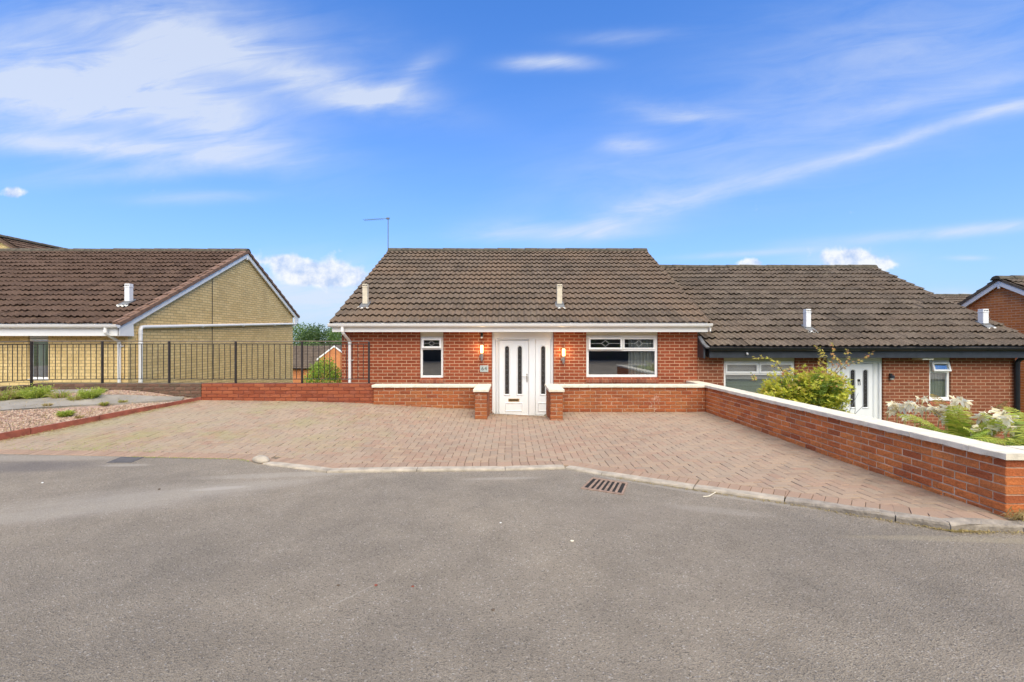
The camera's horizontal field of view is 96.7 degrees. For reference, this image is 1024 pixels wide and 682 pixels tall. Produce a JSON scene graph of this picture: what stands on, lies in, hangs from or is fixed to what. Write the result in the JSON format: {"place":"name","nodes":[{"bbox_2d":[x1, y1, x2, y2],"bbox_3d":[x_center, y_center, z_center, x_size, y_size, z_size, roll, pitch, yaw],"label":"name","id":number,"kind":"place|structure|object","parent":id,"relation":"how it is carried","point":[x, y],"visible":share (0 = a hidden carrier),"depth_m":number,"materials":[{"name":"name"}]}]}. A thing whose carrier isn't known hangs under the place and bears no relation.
{"place":"outdoors","nodes":[
{"label":"outdoors","id":0,"kind":"place"},
{"bbox_2d":[6,389,106,393],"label":"side path","id":1,"kind":"structure","parent":0,"point":[69,390],"depth_m":9.52,"materials":[{"name":"concrete"}]},
{"bbox_2d":[0,395,184,410],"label":"path","id":2,"kind":"structure","parent":0,"point":[5,405],"depth_m":8.64,"materials":[{"name":"concrete"}]},
{"bbox_2d":[41,390,74,398],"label":"weed","id":3,"kind":"object","parent":2,"relation":"on","point":[61,395],"visible":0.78,"depth_m":8.74,"materials":[{"name":"green plant"}]},
{"bbox_2d":[65,395,83,400],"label":"weed","id":4,"kind":"object","parent":2,"relation":"on","point":[76,397],"visible":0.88,"depth_m":8.66,"materials":[{"name":"green plant"}]},
{"bbox_2d":[75,386,105,398],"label":"weed","id":5,"kind":"object","parent":2,"relation":"on","point":[91,394],"visible":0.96,"depth_m":8.85,"materials":[{"name":"green plant"}]},
{"bbox_2d":[0,390,190,432],"bbox_3d":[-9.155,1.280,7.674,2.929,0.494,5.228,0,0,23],"label":"gravel","id":6,"kind":"structure","parent":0,"point":[33,420],"depth_m":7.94,"materials":[{"name":"beige gravel"}]},
{"bbox_2d":[0,385,23,400],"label":"weed","id":7,"kind":"object","parent":6,"relation":"on","point":[3,396],"visible":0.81,"depth_m":8.58,"materials":[{"name":"green plant"}]},
{"bbox_2d":[6,389,24,398],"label":"weed","id":8,"kind":"object","parent":6,"relation":"on","point":[19,395],"visible":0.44,"depth_m":8.69,"materials":[{"name":"green plant"}]},
{"bbox_2d":[12,382,56,398],"bbox_3d":[-9.213,0.955,8.781,0.681,0.337,0.727,0,0,0],"label":"weed","id":9,"kind":"object","parent":6,"relation":"on","point":[38,392],"visible":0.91,"depth_m":8.73,"materials":[{"name":"green plant"}]},
{"bbox_2d":[56,409,78,416],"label":"weed","id":10,"kind":"object","parent":6,"relation":"on","point":[66,413],"visible":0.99,"depth_m":7.94,"materials":[{"name":"green plant"}]},
{"bbox_2d":[97,401,109,405],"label":"weed","id":11,"kind":"object","parent":6,"relation":"on","point":[104,403],"visible":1,"depth_m":8.65,"materials":[{"name":"green plant"}]},
{"bbox_2d":[0,400,1005,519],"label":"driveway","id":12,"kind":"structure","parent":0,"point":[706,448],"depth_m":6.73,"materials":[{"name":"beige brick"}]},
{"bbox_2d":[372,384,490,419],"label":"boundary wall","id":13,"kind":"structure","parent":12,"relation":"on","point":[476,397],"depth_m":9.62,"materials":[{"name":"brick"}]},
{"bbox_2d":[545,384,705,419],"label":"boundary wall","id":14,"kind":"structure","parent":12,"relation":"on","point":[561,399],"depth_m":9.62,"materials":[{"name":"brick"}]},
{"bbox_2d":[0,454,1023,681],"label":"road","id":15,"kind":"structure","parent":0,"point":[210,570],"depth_m":2.95,"materials":[{"name":"grey asphalt"}]},
{"bbox_2d":[107,457,143,462],"bbox_3d":[-5.099,1.571,6.009,0.378,0.010,0.303,0,0,0],"label":"utility cover","id":16,"kind":"object","parent":15,"relation":"on","point":[125,459],"visible":1,"depth_m":5.97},
{"bbox_2d":[0,390,1023,534],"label":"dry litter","id":17,"kind":"object","parent":15,"relation":"on","point":[962,531],"visible":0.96,"depth_m":6.92,"materials":[{"name":"brown plant"}]},
{"bbox_2d":[581,477,627,494],"bbox_3d":[1.027,1.577,4.929,0.454,0.030,0.434,0,0,27],"label":"drain grate","id":18,"kind":"object","parent":15,"relation":"on","point":[605,485],"visible":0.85,"depth_m":4.90,"materials":[{"name":"metal"}]},
{"bbox_2d":[252,455,1023,531],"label":"kerb","id":19,"kind":"structure","parent":15,"relation":"on","point":[979,524],"depth_m":4.52,"materials":[{"name":"concrete"}]},
{"bbox_2d":[1001,506,1023,520],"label":"grass tuft","id":20,"kind":"object","parent":19,"relation":"on","point":[1019,514],"visible":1,"depth_m":3.69,"materials":[{"name":"plant"}]},
{"bbox_2d":[0,0,1023,342],"label":"sky","id":21,"kind":"structure","parent":0,"point":[888,135],"materials":[{"name":"blue"}]},
{"bbox_2d":[272,411,1018,520],"bbox_3d":[-1.298,1.516,8.028,12.835,0.493,6.350,0,0,13],"label":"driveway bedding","id":22,"kind":"object","parent":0,"point":[1006,518],"visible":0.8,"depth_m":6.10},
{"bbox_3d":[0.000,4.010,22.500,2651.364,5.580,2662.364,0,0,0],"label":"ground","id":23,"kind":"structure","parent":0,"visible":0},
{"bbox_2d":[0,234,67,248],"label":"brick house","id":24,"kind":"structure","parent":23,"relation":"on","point":[9,242],"depth_m":24.57,"materials":[{"name":"brown tile"}]},
{"bbox_2d":[0,397,200,439],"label":"edging board","id":25,"kind":"object","parent":23,"relation":"on","point":[22,432],"visible":0.46,"depth_m":7.86,"materials":[{"name":"red brick"}]},
{"bbox_2d":[0,383,202,399],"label":"boundary wall","id":26,"kind":"structure","parent":23,"relation":"on","point":[190,390],"depth_m":9.72,"materials":[{"name":"brick"}]},
{"bbox_2d":[0,341,369,388],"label":"railing","id":27,"kind":"object","parent":26,"relation":"on","point":[31,379],"visible":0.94,"depth_m":9.79,"materials":[{"name":"metal"}]},
{"bbox_2d":[0,248,299,385],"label":"brick house","id":28,"kind":"structure","parent":23,"relation":"on","point":[106,296],"depth_m":12.78,"materials":[{"name":"brick"}]},
{"bbox_2d":[27,336,47,379],"bbox_3d":[-11.140,0.404,10.738,0.510,1.037,0.115,0,0,0],"label":"window","id":29,"kind":"structure","parent":28,"relation":"in","point":[32,338],"depth_m":10.73,"materials":[{"name":"white plastic"}]},
{"bbox_2d":[39,340,45,376],"bbox_3d":[-11.215,0.415,10.860,0.170,0.930,0.047,0,0,0],"label":"curtain","id":30,"kind":"object","parent":28,"relation":"hanging from","point":[41,359],"visible":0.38,"depth_m":10.85,"materials":[{"name":"grey fabric"}]},
{"bbox_2d":[201,383,375,402],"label":"boundary wall","id":31,"kind":"structure","parent":23,"relation":"on","point":[341,392],"depth_m":9.70,"materials":[{"name":"red brick"}]},
{"bbox_2d":[293,322,322,345],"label":"broadleaf tree","id":32,"kind":"object","parent":23,"relation":"on","point":[298,330],"visible":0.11,"depth_m":81.23,"materials":[{"name":"green plant"}]},
{"bbox_2d":[297,340,325,345],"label":"broadleaf tree","id":33,"kind":"object","parent":23,"relation":"on","point":[310,344],"visible":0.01,"depth_m":63.53,"materials":[{"name":"green plant"}]},
{"bbox_2d":[296,323,331,345],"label":"broadleaf tree","id":34,"kind":"object","parent":23,"relation":"on","point":[305,336],"visible":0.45,"depth_m":76.90,"materials":[{"name":"green plant"}]},
{"bbox_2d":[293,345,341,382],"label":"brick house","id":35,"kind":"structure","parent":23,"relation":"on","point":[330,349],"depth_m":48.20,"materials":[{"name":"tile"}]},
{"bbox_2d":[303,356,341,382],"bbox_3d":[-5.424,1.517,13.203,1.394,2.186,1.086,0,0,0],"label":"leafy shrub","id":36,"kind":"object","parent":23,"relation":"on","point":[331,377],"visible":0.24,"depth_m":13.04,"materials":[{"name":"green plant"}]},
{"bbox_2d":[321,342,341,345],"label":"broadleaf tree","id":37,"kind":"object","parent":23,"relation":"on","point":[336,343],"depth_m":61.70,"materials":[{"name":"green plant"}]},
{"bbox_2d":[326,327,341,344],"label":"broadleaf tree","id":38,"kind":"object","parent":23,"relation":"on","point":[335,336],"visible":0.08,"depth_m":72.94,"materials":[{"name":"green plant"}]},
{"bbox_2d":[327,217,712,415],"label":"brick house","id":39,"kind":"structure","parent":23,"relation":"on","point":[517,329],"depth_m":10.75,"materials":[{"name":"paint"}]},
{"bbox_2d":[420,337,442,377],"bbox_3d":[-1.890,0.382,10.730,0.540,0.969,0.130,0,0,0],"label":"window","id":40,"kind":"structure","parent":39,"relation":"in","point":[422,347],"depth_m":10.74,"materials":[{"name":"white plastic"}]},
{"bbox_2d":[499,340,528,414],"bbox_3d":[0.044,0.865,10.745,0.696,1.761,0.104,0,0,0],"label":"door","id":41,"kind":"structure","parent":39,"relation":"in","point":[513,354],"depth_m":10.75,"materials":[{"name":"white plastic"}]},
{"bbox_2d":[586,335,656,376],"bbox_3d":[2.590,0.361,10.728,1.680,0.987,0.134,0,0,0],"label":"window","id":42,"kind":"structure","parent":39,"relation":"in","point":[622,338],"depth_m":10.73,"materials":[{"name":"white plastic"}]},
{"bbox_2d":[628,339,653,373],"bbox_3d":[3.090,0.340,10.869,0.620,0.920,0.073,0,0,0],"label":"curtain","id":43,"kind":"object","parent":39,"relation":"hanging from","point":[640,362],"visible":0.69,"depth_m":10.87,"materials":[{"name":"fabric"}]},
{"bbox_2d":[750,342,873,413],"bbox_3d":[5.313,1.109,8.082,2.226,2.196,1.463,0,0,0],"label":"maple shrub","id":44,"kind":"object","parent":23,"relation":"on","point":[822,389],"visible":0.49,"depth_m":7.78,"materials":[{"name":"green plant"}]},
{"bbox_2d":[661,265,1023,440],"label":"brick house","id":45,"kind":"structure","parent":23,"relation":"on","point":[906,332],"depth_m":10.84,"materials":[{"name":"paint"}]},
{"bbox_2d":[726,365,789,392],"bbox_3d":[5.825,0.915,10.838,1.590,0.831,0.025,0,0,0],"label":"window","id":46,"kind":"structure","parent":45,"relation":"attached to","point":[751,387],"depth_m":10.82,"materials":[{"name":"grey glass"}]},
{"bbox_2d":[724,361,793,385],"bbox_3d":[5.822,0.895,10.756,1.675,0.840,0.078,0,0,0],"label":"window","id":47,"kind":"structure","parent":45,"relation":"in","point":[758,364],"depth_m":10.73,"materials":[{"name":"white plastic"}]},
{"bbox_2d":[845,364,872,417],"bbox_3d":[8.190,1.415,10.745,0.668,1.759,0.104,0,0,0],"label":"door","id":48,"kind":"structure","parent":45,"relation":"in","point":[861,375],"depth_m":10.75,"materials":[{"name":"white plastic"}]},
{"bbox_2d":[930,363,944,396],"bbox_3d":[10.065,0.925,10.841,0.470,0.850,0.046,0,0,0],"label":"curtain","id":49,"kind":"object","parent":45,"relation":"hanging from","point":[937,384],"visible":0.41,"depth_m":10.84,"materials":[{"name":"fabric"}]},
{"bbox_2d":[929,360,951,400],"bbox_3d":[10.065,0.929,10.708,0.530,0.945,0.174,0,0,0],"label":"window","id":50,"kind":"structure","parent":45,"relation":"in","point":[947,369],"depth_m":10.73,"materials":[{"name":"white plastic"}]},
{"bbox_2d":[838,385,864,413],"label":"bare twigs","id":51,"kind":"object","parent":23,"relation":"on","point":[851,406],"visible":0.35,"depth_m":7.70,"materials":[{"name":"grey plant"}]},
{"bbox_2d":[686,381,1023,516],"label":"boundary wall","id":52,"kind":"structure","parent":23,"relation":"on","point":[984,475],"depth_m":4.89,"materials":[{"name":"brick"}]},
{"bbox_2d":[885,405,897,420],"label":"faded lily","id":53,"kind":"object","parent":23,"relation":"on","point":[893,411],"visible":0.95,"depth_m":6.22,"materials":[{"name":"beige plant"}]},
{"bbox_2d":[886,401,900,422],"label":"faded lily","id":54,"kind":"object","parent":23,"relation":"on","point":[891,403],"visible":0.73,"depth_m":6.26,"materials":[{"name":"beige plant"}]},
{"bbox_2d":[894,400,914,424],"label":"faded lily","id":55,"kind":"object","parent":23,"relation":"on","point":[903,408],"visible":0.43,"depth_m":6.18,"materials":[{"name":"beige plant"}]},
{"bbox_2d":[900,401,927,426],"bbox_3d":[5.312,1.271,5.976,0.252,0.959,0.325,0,0,0],"label":"faded lily","id":56,"kind":"object","parent":23,"relation":"on","point":[909,406],"visible":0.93,"depth_m":5.99,"materials":[{"name":"beige plant"}]},
{"bbox_2d":[915,395,928,425],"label":"faded lily","id":57,"kind":"object","parent":23,"relation":"on","point":[922,399],"visible":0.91,"depth_m":6.06,"materials":[{"name":"beige plant"}]},
{"bbox_2d":[927,403,942,427],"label":"faded lily","id":58,"kind":"object","parent":23,"relation":"on","point":[933,409],"visible":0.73,"depth_m":5.70,"materials":[{"name":"beige plant"}]},
{"bbox_2d":[938,416,946,429],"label":"faded lily","id":59,"kind":"object","parent":23,"relation":"on","point":[943,421],"visible":0.17,"depth_m":5.50,"materials":[{"name":"beige plant"}]},
{"bbox_2d":[938,402,963,413],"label":"faded lily","id":60,"kind":"object","parent":23,"relation":"on","point":[944,407],"visible":0.3,"depth_m":5.55,"materials":[{"name":"beige plant"}]},
{"bbox_2d":[936,294,971,303],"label":"brick house","id":61,"kind":"structure","parent":23,"relation":"on","point":[956,298],"depth_m":26.29,"materials":[{"name":"tile"}]},
{"bbox_2d":[896,404,1022,440],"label":"fern","id":62,"kind":"object","parent":23,"relation":"on","point":[950,423],"visible":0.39,"depth_m":5.09,"materials":[{"name":"green plant"}]},
{"bbox_2d":[949,395,973,418],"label":"faded lily","id":63,"kind":"object","parent":23,"relation":"on","point":[963,402],"visible":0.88,"depth_m":5.49,"materials":[{"name":"beige plant"}]},
{"bbox_2d":[944,430,988,438],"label":"fern","id":64,"kind":"object","parent":23,"relation":"on","point":[978,434],"visible":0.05,"depth_m":4.78,"materials":[{"name":"green plant"}]},
{"bbox_2d":[918,394,1020,434],"bbox_3d":[5.415,1.014,5.490,0.945,0.678,0.922,0,0,0],"label":"fern","id":65,"kind":"object","parent":23,"relation":"on","point":[935,397],"visible":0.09,"depth_m":5.58,"materials":[{"name":"green plant"}]},
{"bbox_2d":[934,427,1023,445],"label":"fern","id":66,"kind":"object","parent":23,"relation":"on","point":[958,434],"visible":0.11,"depth_m":5.02,"materials":[{"name":"green plant"}]},
{"bbox_2d":[969,414,993,423],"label":"faded lily","id":67,"kind":"object","parent":23,"relation":"on","point":[980,418],"visible":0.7,"depth_m":5.17,"materials":[{"name":"beige plant"}]},
{"bbox_2d":[939,411,1023,445],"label":"fern","id":68,"kind":"object","parent":23,"relation":"on","point":[1002,444],"visible":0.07,"depth_m":5.22,"materials":[{"name":"green plant"}]},
{"bbox_2d":[971,431,998,444],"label":"fern","id":69,"kind":"object","parent":23,"relation":"on","point":[987,436],"visible":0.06,"depth_m":4.75,"materials":[{"name":"green plant"}]},
{"bbox_2d":[970,424,999,438],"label":"faded lily","id":70,"kind":"object","parent":23,"relation":"on","point":[989,428],"visible":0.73,"depth_m":4.92,"materials":[{"name":"beige plant"}]},
{"bbox_2d":[957,275,1023,425],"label":"brick house","id":71,"kind":"structure","parent":23,"relation":"on","point":[1001,298],"depth_m":13.19,"materials":[{"name":"brick"}]},
{"bbox_2d":[975,406,1023,445],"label":"fern","id":72,"kind":"object","parent":23,"relation":"on","point":[1009,442],"visible":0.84,"depth_m":4.72,"materials":[{"name":"green plant"}]},
{"bbox_2d":[988,407,1018,439],"bbox_3d":[5.333,1.236,4.920,0.234,1.028,0.227,0,0,-32],"label":"faded lily","id":73,"kind":"object","parent":23,"relation":"on","point":[998,411],"visible":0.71,"depth_m":4.95,"materials":[{"name":"beige plant"}]},
{"bbox_2d":[990,412,1017,440],"bbox_3d":[5.253,1.258,4.835,0.244,0.984,0.200,0,0,-20],"label":"faded lily","id":74,"kind":"object","parent":23,"relation":"on","point":[1007,419],"visible":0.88,"depth_m":4.80,"materials":[{"name":"beige plant"}]},
{"bbox_2d":[994,421,1019,445],"bbox_3d":[5.216,1.304,4.797,0.171,0.891,0.227,0,0,21],"label":"faded lily","id":75,"kind":"object","parent":23,"relation":"on","point":[1005,429],"visible":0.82,"depth_m":4.77,"materials":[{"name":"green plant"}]}
]}

